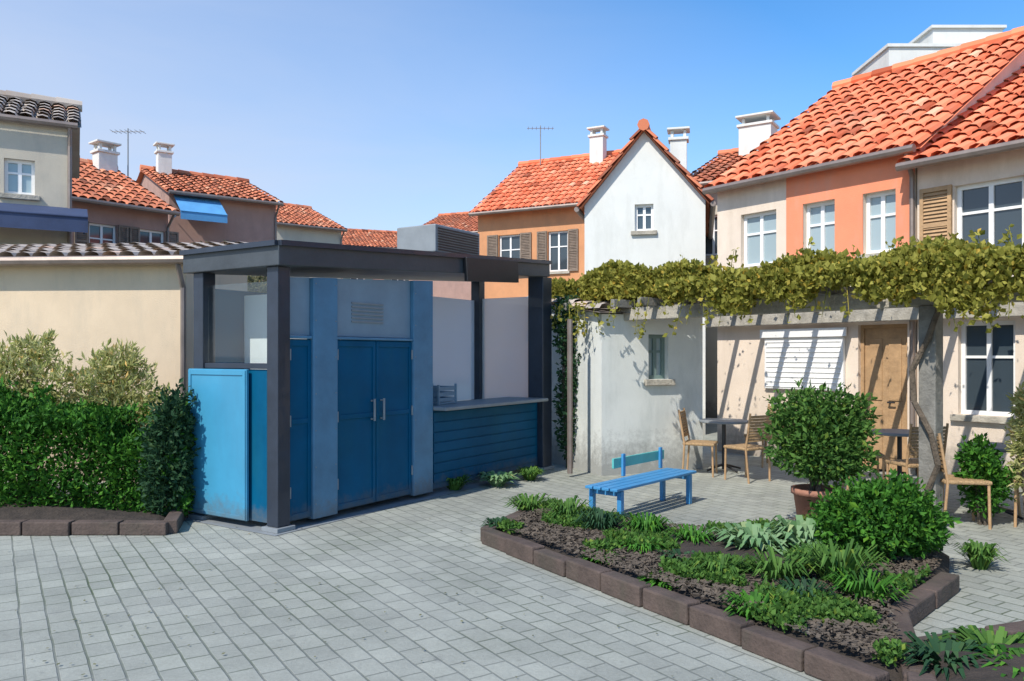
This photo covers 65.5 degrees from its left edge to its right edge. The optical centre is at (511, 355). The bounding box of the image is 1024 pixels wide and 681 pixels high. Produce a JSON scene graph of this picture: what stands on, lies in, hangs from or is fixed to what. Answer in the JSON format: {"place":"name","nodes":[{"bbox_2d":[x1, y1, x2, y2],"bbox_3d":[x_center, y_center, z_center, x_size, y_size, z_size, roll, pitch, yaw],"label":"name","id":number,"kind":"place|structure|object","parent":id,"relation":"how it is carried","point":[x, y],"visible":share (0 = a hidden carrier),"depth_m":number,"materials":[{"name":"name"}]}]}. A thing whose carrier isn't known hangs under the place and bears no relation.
{"place":"outdoors","nodes":[
{"label":"outdoors","id":0,"kind":"place"},
{"bbox_2d":[0,90,87,244],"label":"house","id":1,"kind":"structure","parent":0,"point":[39,152],"depth_m":13.76,"materials":[{"name":"beige paint"}]},
{"bbox_2d":[0,159,39,200],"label":"window","id":2,"kind":"structure","parent":1,"relation":"in","point":[19,176],"depth_m":13.70,"materials":[{"name":"clear glass"}]},
{"bbox_2d":[72,139,179,243],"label":"house","id":3,"kind":"structure","parent":0,"point":[120,208],"depth_m":21.43,"materials":[{"name":"orange tile"}]},
{"bbox_2d":[74,221,131,243],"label":"window","id":4,"kind":"structure","parent":3,"relation":"in","point":[97,233],"depth_m":20.72,"materials":[{"name":"clear glass"}]},
{"bbox_2d":[111,128,145,176],"bbox_3d":[-11.861,-6.250,24.600,1.000,1.500,0.440,0,0,0],"label":"roof aerial","id":5,"kind":"object","parent":3,"relation":"on","point":[128,131],"visible":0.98,"depth_m":24.59,"materials":[{"name":"grey metal"}]},
{"bbox_2d":[126,226,178,242],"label":"window","id":6,"kind":"structure","parent":3,"relation":"in","point":[139,235],"depth_m":21.71,"materials":[{"name":"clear glass"}]},
{"bbox_2d":[136,141,283,290],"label":"house","id":7,"kind":"structure","parent":0,"point":[214,208],"depth_m":26.30,"materials":[{"name":"brown paint"}]},
{"bbox_2d":[276,203,347,278],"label":"house","id":8,"kind":"structure","parent":0,"point":[298,222],"depth_m":37.40,"materials":[{"name":"beige paint"}]},
{"bbox_2d":[341,228,408,280],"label":"house","id":9,"kind":"structure","parent":0,"point":[374,238],"depth_m":52.60,"materials":[{"name":"tile"}]},
{"bbox_2d":[409,211,477,299],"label":"house","id":10,"kind":"structure","parent":0,"point":[457,289],"depth_m":45.28,"materials":[{"name":"brown paint"}]},
{"bbox_2d":[0,400,1023,680],"bbox_3d":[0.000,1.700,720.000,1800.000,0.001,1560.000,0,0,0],"label":"ground","id":11,"kind":"structure","parent":0,"point":[352,598],"depth_m":5.49,"materials":[{"name":"stone"}]},
{"bbox_2d":[0,328,102,483],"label":"shrub","id":12,"kind":"object","parent":11,"relation":"on","point":[33,369],"visible":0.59,"depth_m":8.91,"materials":[{"name":"green plant"}]},
{"bbox_2d":[0,495,165,520],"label":"hedge bed","id":13,"kind":"object","parent":11,"relation":"on","point":[46,512],"visible":0.35,"depth_m":7.83,"materials":[{"name":"soil"}]},
{"bbox_2d":[0,376,197,516],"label":"hedge","id":14,"kind":"object","parent":13,"relation":"on","point":[113,441],"visible":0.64,"depth_m":8.06,"materials":[{"name":"green plant"}]},
{"bbox_2d":[133,377,200,516],"bbox_3d":[-3.498,0.999,8.102,0.647,1.547,0.643,0,0,-34],"label":"shrub","id":15,"kind":"object","parent":13,"relation":"on","point":[164,410],"visible":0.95,"depth_m":7.98,"materials":[{"name":"green plant"}]},
{"bbox_2d":[0,508,186,535],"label":"garden edging","id":16,"kind":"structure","parent":11,"relation":"on","point":[172,522],"depth_m":7.50,"materials":[{"name":"stone"}]},
{"bbox_2d":[63,338,171,494],"bbox_3d":[-4.550,0.746,9.136,1.307,1.921,0.882,0,0,0],"label":"shrub","id":17,"kind":"object","parent":11,"relation":"on","point":[114,391],"visible":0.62,"depth_m":9.05,"materials":[{"name":"green plant"}]},
{"bbox_2d":[0,241,248,481],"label":"outbuilding","id":18,"kind":"structure","parent":11,"relation":"on","point":[85,299],"depth_m":10.69,"materials":[{"name":"beige paint"}]},
{"bbox_2d":[200,239,266,292],"bbox_3d":[-5.164,-0.152,13.922,2.513,3.713,2.349,0,0,0],"label":"tree","id":19,"kind":"object","parent":11,"relation":"on","point":[254,284],"visible":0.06,"depth_m":13.66,"materials":[{"name":"green plant"}]},
{"bbox_2d":[179,224,554,535],"bbox_3d":[-1.367,0.003,10.069,1.570,3.387,5.307,0,0,33],"label":"kiosk","id":20,"kind":"object","parent":11,"relation":"on","point":[314,406],"visible":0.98,"depth_m":8.64,"materials":[{"name":"metal"}]},
{"bbox_2d":[290,339,310,521],"bbox_3d":[-2.119,0.735,7.891,0.052,1.790,0.298,0,0,33],"label":"door panel","id":21,"kind":"structure","parent":20,"relation":"in","point":[300,362],"depth_m":7.90,"materials":[{"name":"blue metal"}]},
{"bbox_2d":[338,340,375,510],"bbox_3d":[-1.664,0.735,8.542,0.113,1.790,0.604,0,0,33],"label":"door panel","id":22,"kind":"structure","parent":20,"relation":"in","point":[357,358],"depth_m":8.56,"materials":[{"name":"blue metal"}]},
{"bbox_2d":[375,341,411,501],"bbox_3d":[-1.332,0.735,9.063,0.113,1.790,0.604,0,0,33],"label":"door panel","id":23,"kind":"structure","parent":20,"relation":"in","point":[393,358],"depth_m":9.07,"materials":[{"name":"blue metal"}]},
{"bbox_2d":[433,384,456,404],"bbox_3d":[-0.987,0.497,10.227,0.372,0.250,0.532,0,0,21],"label":"crate","id":24,"kind":"object","parent":20,"relation":"on","point":[441,395],"visible":0.58,"depth_m":10.15,"materials":[{"name":"plastic"}]},
{"bbox_2d":[433,296,473,400],"bbox_3d":[-1.275,-0.080,11.344,0.010,1.540,2.531,0,0,33],"label":"rear window","id":25,"kind":"structure","parent":20,"relation":"in","point":[453,319],"depth_m":11.98,"materials":[{"name":"grey glass"}]},
{"bbox_2d":[482,297,527,398],"bbox_3d":[-0.062,-0.095,12.200,0.950,1.570,0.010,0,0,33],"label":"end window","id":26,"kind":"structure","parent":20,"relation":"in","point":[504,320],"depth_m":12.22,"materials":[{"name":"grey glass"}]},
{"bbox_2d":[446,473,471,490],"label":"bed plant","id":27,"kind":"object","parent":11,"relation":"on","point":[455,484],"visible":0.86,"depth_m":9.93,"materials":[{"name":"green plant"}]},
{"bbox_2d":[476,471,519,486],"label":"bed plant","id":28,"kind":"object","parent":11,"relation":"on","point":[497,479],"visible":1,"depth_m":10.24,"materials":[{"name":"green plant"}]},
{"bbox_2d":[513,466,545,480],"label":"bed plant","id":29,"kind":"object","parent":11,"relation":"on","point":[531,473],"visible":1,"depth_m":10.74,"materials":[{"name":"green plant"}]},
{"bbox_2d":[551,288,581,467],"bbox_3d":[0.903,0.356,11.979,0.688,2.740,0.626,0,0,0],"label":"climbing plant","id":30,"kind":"object","parent":11,"relation":"on","point":[561,344],"visible":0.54,"depth_m":11.92,"materials":[{"name":"green plant"}]},
{"bbox_2d":[527,296,702,475],"bbox_3d":[1.454,0.348,12.460,2.351,2.704,2.458,0,0,-24],"label":"annex","id":31,"kind":"object","parent":11,"relation":"on","point":[634,394],"visible":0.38,"depth_m":11.53,"materials":[{"name":"grey paint"}]},
{"bbox_2d":[644,335,674,385],"bbox_3d":[2.116,0.070,11.624,0.500,0.740,0.220,0,0,-24],"label":"window","id":32,"kind":"structure","parent":31,"relation":"in","point":[656,342],"depth_m":11.68,"materials":[{"name":"clear glass"}]},
{"bbox_2d":[585,447,696,513],"bbox_3d":[1.412,1.390,8.667,0.445,0.620,1.684,0,0,40],"label":"bench","id":33,"kind":"object","parent":11,"relation":"on","point":[617,487],"visible":0.91,"depth_m":8.71,"materials":[{"name":"blue paint"}]},
{"bbox_2d":[574,118,715,434],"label":"house","id":34,"kind":"structure","parent":11,"relation":"on","point":[646,201],"depth_m":17.31,"materials":[{"name":"white paint"}]},
{"bbox_2d":[631,204,656,234],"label":"window","id":35,"kind":"structure","parent":34,"relation":"in","point":[643,213],"depth_m":17.39,"materials":[{"name":"clear glass"}]},
{"bbox_2d":[678,408,717,476],"bbox_3d":[2.652,1.234,11.345,0.504,0.934,0.478,0,0,21],"label":"cafe chair","id":36,"kind":"object","parent":11,"relation":"on","point":[685,431],"visible":0.97,"depth_m":11.23,"materials":[{"name":"beige wood"}]},
{"bbox_2d":[480,510,959,680],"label":"planting kerb","id":37,"kind":"structure","parent":11,"relation":"on","point":[938,590],"depth_m":5.05,"materials":[{"name":"stone"}]},
{"bbox_2d":[699,418,747,472],"bbox_3d":[3.127,1.328,11.753,0.720,0.741,0.720,0,0,0],"label":"cafe table","id":38,"kind":"object","parent":11,"relation":"on","point":[724,422],"visible":0.88,"depth_m":11.72,"materials":[{"name":"grey metal"}]},
{"bbox_2d":[504,508,948,680],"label":"bark mulch","id":39,"kind":"object","parent":11,"relation":"on","point":[838,637],"visible":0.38,"depth_m":5.59,"materials":[{"name":"brown wood"}]},
{"bbox_2d":[482,516,511,530],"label":"bed plant","id":40,"kind":"object","parent":39,"relation":"on","point":[494,520],"visible":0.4,"depth_m":7.40,"materials":[{"name":"green plant"}]},
{"bbox_2d":[501,493,557,513],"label":"bed plant","id":41,"kind":"object","parent":39,"relation":"on","point":[525,502],"visible":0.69,"depth_m":8.04,"materials":[{"name":"green plant"}]},
{"bbox_2d":[542,495,595,517],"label":"bed plant","id":42,"kind":"object","parent":39,"relation":"on","point":[571,503],"visible":0.62,"depth_m":7.55,"materials":[{"name":"green plant"}]},
{"bbox_2d":[571,506,630,529],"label":"bed plant","id":43,"kind":"object","parent":39,"relation":"on","point":[597,519],"visible":0.73,"depth_m":7.01,"materials":[{"name":"green plant"}]},
{"bbox_2d":[578,548,624,564],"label":"bed plant","id":44,"kind":"object","parent":39,"relation":"on","point":[591,559],"visible":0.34,"depth_m":6.13,"materials":[{"name":"green plant"}]},
{"bbox_2d":[618,536,667,553],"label":"bed plant","id":45,"kind":"object","parent":39,"relation":"on","point":[646,547],"visible":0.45,"depth_m":6.25,"materials":[{"name":"green plant"}]},
{"bbox_2d":[620,512,676,533],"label":"bed plant","id":46,"kind":"object","parent":39,"relation":"on","point":[652,522],"visible":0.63,"depth_m":6.87,"materials":[{"name":"green plant"}]},
{"bbox_2d":[637,569,685,589],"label":"bed plant","id":47,"kind":"object","parent":39,"relation":"on","point":[656,582],"visible":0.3,"depth_m":5.48,"materials":[{"name":"green plant"}]},
{"bbox_2d":[656,548,697,560],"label":"bed plant","id":48,"kind":"object","parent":39,"relation":"on","point":[674,552],"visible":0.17,"depth_m":6.10,"materials":[{"name":"green plant"}]},
{"bbox_2d":[662,523,721,545],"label":"bed plant","id":49,"kind":"object","parent":39,"relation":"on","point":[698,536],"visible":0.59,"depth_m":6.49,"materials":[{"name":"green plant"}]},
{"bbox_2d":[686,553,753,584],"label":"bed plant","id":50,"kind":"object","parent":39,"relation":"on","point":[725,558],"visible":0.46,"depth_m":5.62,"materials":[{"name":"green plant"}]},
{"bbox_2d":[497,497,943,666],"bbox_3d":[1.978,1.531,6.670,3.094,0.164,4.464,0,0,-32],"label":"ground cover","id":51,"kind":"object","parent":39,"relation":"on","point":[788,609],"visible":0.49,"depth_m":5.36,"materials":[{"name":"green plant"}]},
{"bbox_2d":[716,589,780,620],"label":"bed plant","id":52,"kind":"object","parent":39,"relation":"on","point":[755,595],"visible":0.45,"depth_m":4.91,"materials":[{"name":"green plant"}]},
{"bbox_2d":[704,521,801,555],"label":"bed plant","id":53,"kind":"object","parent":39,"relation":"on","point":[749,534],"visible":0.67,"depth_m":6.22,"materials":[{"name":"green plant"}]},
{"bbox_2d":[734,545,829,584],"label":"bed plant","id":54,"kind":"object","parent":39,"relation":"on","point":[773,567],"visible":0.66,"depth_m":5.43,"materials":[{"name":"green plant"}]},
{"bbox_2d":[764,515,845,551],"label":"bed plant","id":55,"kind":"object","parent":39,"relation":"on","point":[803,530],"visible":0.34,"depth_m":6.24,"materials":[{"name":"green plant"}]},
{"bbox_2d":[774,575,841,600],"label":"bed plant","id":56,"kind":"object","parent":39,"relation":"on","point":[788,584],"visible":0.37,"depth_m":5.17,"materials":[{"name":"green plant"}]},
{"bbox_2d":[791,614,824,634],"bbox_3d":[1.727,1.596,4.708,0.268,0.128,0.368,0,0,33],"label":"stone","id":57,"kind":"object","parent":39,"relation":"on","point":[808,628],"visible":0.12,"depth_m":4.58,"materials":[{"name":"grey stone"}]},
{"bbox_2d":[780,542,839,569],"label":"bed plant","id":58,"kind":"object","parent":39,"relation":"on","point":[803,549],"visible":0.25,"depth_m":5.87,"materials":[{"name":"green plant"}]},
{"bbox_2d":[785,537,892,582],"bbox_3d":[2.234,1.470,5.486,0.761,0.360,0.740,0,0,0],"label":"bed plant","id":59,"kind":"object","parent":39,"relation":"on","point":[847,557],"visible":0.59,"depth_m":5.41,"materials":[{"name":"green plant"}]},
{"bbox_2d":[818,565,918,607],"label":"bed plant","id":60,"kind":"object","parent":39,"relation":"on","point":[850,582],"visible":0.73,"depth_m":5.06,"materials":[{"name":"green plant"}]},
{"bbox_2d":[807,467,962,562],"bbox_3d":[2.836,1.250,6.141,1.189,0.763,0.903,0,0,0],"label":"shrub","id":61,"kind":"object","parent":39,"relation":"on","point":[892,517],"visible":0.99,"depth_m":5.94,"materials":[{"name":"green plant"}]},
{"bbox_2d":[919,517,960,553],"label":"bed plant","id":62,"kind":"object","parent":39,"relation":"on","point":[949,531],"visible":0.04,"depth_m":6.32,"materials":[{"name":"green plant"}]},
{"bbox_2d":[723,412,774,483],"bbox_3d":[3.204,1.234,10.791,0.478,0.934,0.504,0,0,-31],"label":"cafe chair","id":63,"kind":"object","parent":11,"relation":"on","point":[746,446],"visible":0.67,"depth_m":10.61,"materials":[{"name":"beige wood"}]},
{"bbox_2d":[744,404,784,467],"bbox_3d":[3.923,1.234,12.295,0.504,0.934,0.478,0,0,-21],"label":"cafe chair","id":64,"kind":"object","parent":11,"relation":"on","point":[769,406],"visible":0.19,"depth_m":12.38,"materials":[{"name":"beige wood"}]},
{"bbox_2d":[550,224,1023,511],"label":"pergola","id":65,"kind":"object","parent":11,"relation":"on","point":[928,283],"visible":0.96,"depth_m":8.33,"materials":[{"name":"green plant"}]},
{"bbox_2d":[757,378,882,517],"bbox_3d":[2.981,0.956,7.684,1.217,1.489,1.044,0,0,0],"label":"potted bush","id":66,"kind":"object","parent":11,"relation":"on","point":[817,437],"visible":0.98,"depth_m":7.49,"materials":[{"name":"green plant"}]},
{"bbox_2d":[702,26,1023,474],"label":"house","id":67,"kind":"structure","parent":11,"relation":"on","point":[822,172],"depth_m":12.76,"materials":[{"name":"paint"}]},
{"bbox_2d":[735,210,775,268],"bbox_3d":[4.162,-1.905,13.384,0.220,0.990,0.860,0,0,-37],"label":"window","id":68,"kind":"structure","parent":67,"relation":"in","point":[759,228],"depth_m":13.46,"materials":[{"name":"clear glass"}]},
{"bbox_2d":[807,200,834,254],"bbox_3d":[4.901,-1.950,12.532,0.060,0.900,0.550,0,0,-37],"label":"window","id":69,"kind":"structure","parent":67,"relation":"in","point":[820,216],"depth_m":12.53,"materials":[{"name":"clear glass"}]},
{"bbox_2d":[856,190,895,257],"bbox_3d":[5.422,-1.905,11.704,0.220,0.990,0.660,0,0,-37],"label":"window","id":70,"kind":"structure","parent":67,"relation":"in","point":[881,207],"depth_m":11.76,"materials":[{"name":"white glass"}]},
{"bbox_2d":[861,324,906,471],"bbox_3d":[5.483,0.619,11.700,0.137,2.138,0.740,0,0,-37],"label":"door","id":71,"kind":"structure","parent":67,"relation":"in","point":[884,346],"depth_m":11.70,"materials":[{"name":"brown wood"}]},
{"bbox_2d":[842,451,885,489],"bbox_3d":[4.398,1.234,10.030,0.504,0.934,0.478,0,0,16],"label":"cafe chair","id":72,"kind":"object","parent":11,"relation":"on","point":[883,457],"visible":0.06,"depth_m":9.78,"materials":[{"name":"beige wood"}]},
{"bbox_2d":[871,429,918,475],"bbox_3d":[4.876,1.328,10.021,0.720,0.741,0.720,0,0,0],"label":"cafe table","id":73,"kind":"object","parent":11,"relation":"on","point":[899,434],"visible":0.43,"depth_m":9.99,"materials":[{"name":"black metal"}]},
{"bbox_2d":[885,423,948,504],"bbox_3d":[4.645,1.234,9.167,0.478,0.934,0.504,0,0,-9],"label":"cafe chair","id":74,"kind":"object","parent":11,"relation":"on","point":[907,463],"visible":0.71,"depth_m":8.96,"materials":[{"name":"beige wood"}]},
{"bbox_2d":[895,65,1023,487],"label":"house","id":75,"kind":"structure","parent":11,"relation":"on","point":[970,171],"depth_m":10.73,"materials":[{"name":"paint"}]},
{"bbox_2d":[919,176,1023,246],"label":"window","id":76,"kind":"structure","parent":75,"relation":"in","point":[992,206],"depth_m":10.70,"materials":[{"name":"white glass"}]},
{"bbox_2d":[950,320,1015,423],"bbox_3d":[6.292,0.220,10.544,0.220,1.340,0.860,0,0,-37],"label":"window","id":77,"kind":"structure","parent":75,"relation":"in","point":[987,359],"depth_m":10.58,"materials":[{"name":"white glass"}]},
{"bbox_2d":[904,621,1023,680],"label":"corner kerb","id":78,"kind":"structure","parent":11,"relation":"on","point":[916,668],"depth_m":4.11,"materials":[{"name":"stone"}]},
{"bbox_2d":[937,433,991,529],"bbox_3d":[4.469,1.234,8.005,0.504,0.934,0.478,0,0,10],"label":"cafe chair","id":79,"kind":"object","parent":11,"relation":"on","point":[947,479],"visible":0.51,"depth_m":7.81,"materials":[{"name":"beige wood"}]},
{"bbox_2d":[936,641,1023,680],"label":"corner bed","id":80,"kind":"object","parent":11,"relation":"on","point":[980,673],"visible":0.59,"depth_m":3.86,"materials":[{"name":"soil"}]},
{"bbox_2d":[889,630,1007,680],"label":"bed plant","id":81,"kind":"object","parent":80,"relation":"on","point":[931,649],"visible":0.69,"depth_m":4.10,"materials":[{"name":"green plant"}]},
{"bbox_2d":[938,625,1023,656],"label":"bed plant","id":82,"kind":"object","parent":80,"relation":"on","point":[972,632],"visible":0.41,"depth_m":4.30,"materials":[{"name":"green plant"}]},
{"bbox_2d":[959,643,1023,678],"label":"bed plant","id":83,"kind":"object","parent":80,"relation":"on","point":[987,650],"visible":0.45,"depth_m":4.01,"materials":[{"name":"green plant"}]},
{"bbox_2d":[949,539,1011,569],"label":"bed plant","id":84,"kind":"object","parent":11,"relation":"on","point":[980,556],"visible":1,"depth_m":6.29,"materials":[{"name":"green plant"}]},
{"bbox_2d":[952,433,1017,525],"bbox_3d":[4.723,1.235,7.997,0.580,0.938,0.570,0,0,0],"label":"shrub","id":85,"kind":"object","parent":11,"relation":"on","point":[979,460],"visible":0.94,"depth_m":7.92,"materials":[{"name":"green plant"}]},
{"bbox_2d":[957,442,1023,519],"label":"cafe table","id":86,"kind":"object","parent":11,"relation":"on","point":[1000,446],"visible":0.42,"depth_m":8.43,"materials":[{"name":"black metal"}]},
{"bbox_2d":[1003,446,1022,526],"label":"cafe chair","id":87,"kind":"object","parent":11,"relation":"on","point":[1016,498],"visible":0.12,"depth_m":7.87,"materials":[{"name":"beige wood"}]},
{"bbox_2d":[1002,381,1023,513],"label":"shrub","id":88,"kind":"object","parent":11,"relation":"on","point":[1016,425],"visible":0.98,"depth_m":7.80,"materials":[{"name":"green plant"}]},
{"bbox_2d":[0,0,1023,230],"label":"sky","id":89,"kind":"structure","parent":0,"point":[390,115],"materials":[{"name":"blue"}]},
{"bbox_2d":[468,125,620,298],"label":"house","id":90,"kind":"structure","parent":0,"point":[525,210],"depth_m":26.50,"materials":[{"name":"orange tile"}]},
{"bbox_2d":[487,232,531,258],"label":"window","id":91,"kind":"structure","parent":90,"relation":"in","point":[511,246],"depth_m":26.53,"materials":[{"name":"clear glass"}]},
{"bbox_2d":[527,125,553,165],"bbox_3d":[1.054,-7.750,29.500,1.000,1.500,0.440,0,0,0],"label":"roof aerial","id":92,"kind":"object","parent":90,"relation":"on","point":[544,128],"visible":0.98,"depth_m":29.48,"materials":[{"name":"grey metal"}]},
{"bbox_2d":[537,229,577,273],"bbox_3d":[1.493,-3.315,25.702,1.440,1.410,0.220,0,0,27],"label":"window","id":93,"kind":"structure","parent":90,"relation":"in","point":[560,243],"depth_m":25.75,"materials":[{"name":"clear glass"}]},
{"bbox_2d":[691,110,780,417],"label":"house","id":94,"kind":"structure","parent":0,"point":[756,129],"depth_m":22.69,"materials":[{"name":"beige paint"}]},
{"bbox_2d":[705,215,716,258],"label":"window","id":95,"kind":"structure","parent":94,"relation":"in","point":[710,245],"depth_m":21.65,"materials":[{"name":"clear glass"}]},
{"bbox_2d":[852,25,1006,75],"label":"house","id":96,"kind":"structure","parent":0,"point":[931,39],"depth_m":22.25,"materials":[{"name":"white paint"}]}
]}

